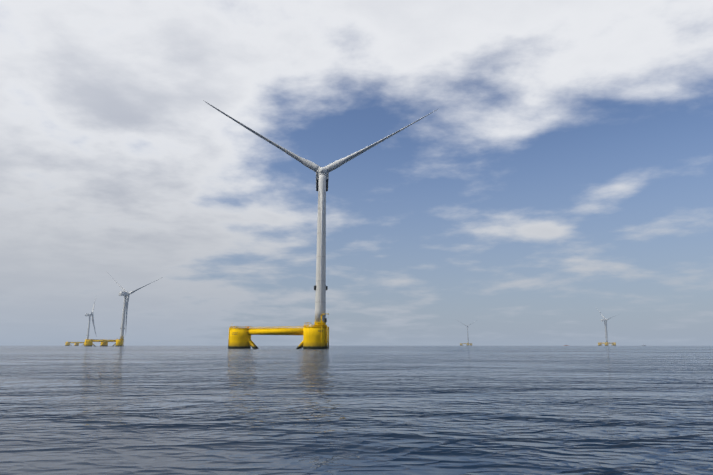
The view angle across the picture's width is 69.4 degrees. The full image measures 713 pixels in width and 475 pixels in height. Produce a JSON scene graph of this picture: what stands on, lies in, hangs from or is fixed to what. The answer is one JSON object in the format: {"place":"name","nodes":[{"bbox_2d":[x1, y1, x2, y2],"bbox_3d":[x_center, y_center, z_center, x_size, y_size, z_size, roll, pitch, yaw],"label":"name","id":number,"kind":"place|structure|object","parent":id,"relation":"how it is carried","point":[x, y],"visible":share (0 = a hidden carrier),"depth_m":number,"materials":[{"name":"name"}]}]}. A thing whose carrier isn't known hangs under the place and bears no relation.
{"place":"outdoors","nodes":[
{"label":"outdoors","id":0,"kind":"place"},
{"bbox_2d":[0,345,712,474],"bbox_3d":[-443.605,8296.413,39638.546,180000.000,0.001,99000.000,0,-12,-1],"label":"sea","id":1,"kind":"structure","parent":0,"point":[371,410],"depth_m":17.10,"materials":[{"name":"blue liquid"}]},
{"bbox_2d":[65,298,96,345],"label":"turbine","id":2,"kind":"object","parent":1,"relation":"in","point":[77,343],"visible":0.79,"depth_m":1708.92,"materials":[{"name":"paint"}]},
{"bbox_2d":[84,272,158,345],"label":"turbine","id":3,"kind":"object","parent":1,"relation":"in","point":[120,341],"visible":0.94,"depth_m":999.92,"materials":[{"name":"paint"}]},
{"bbox_2d":[203,100,437,348],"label":"turbine","id":4,"kind":"object","parent":1,"relation":"in","point":[316,335],"visible":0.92,"depth_m":299.14,"materials":[{"name":"paint"}]},
{"bbox_2d":[460,322,473,345],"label":"turbine","id":5,"kind":"object","parent":1,"relation":"in","point":[468,343],"visible":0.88,"depth_m":2735.94,"materials":[{"name":"paint"}]},
{"bbox_2d":[598,310,618,345],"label":"turbine","id":6,"kind":"object","parent":1,"relation":"in","point":[606,336],"visible":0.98,"depth_m":2073.32,"materials":[{"name":"paint"}]},
{"bbox_2d":[0,0,712,344],"label":"sky","id":7,"kind":"structure","parent":0,"point":[561,174],"materials":[{"name":"blue"}]}
]}

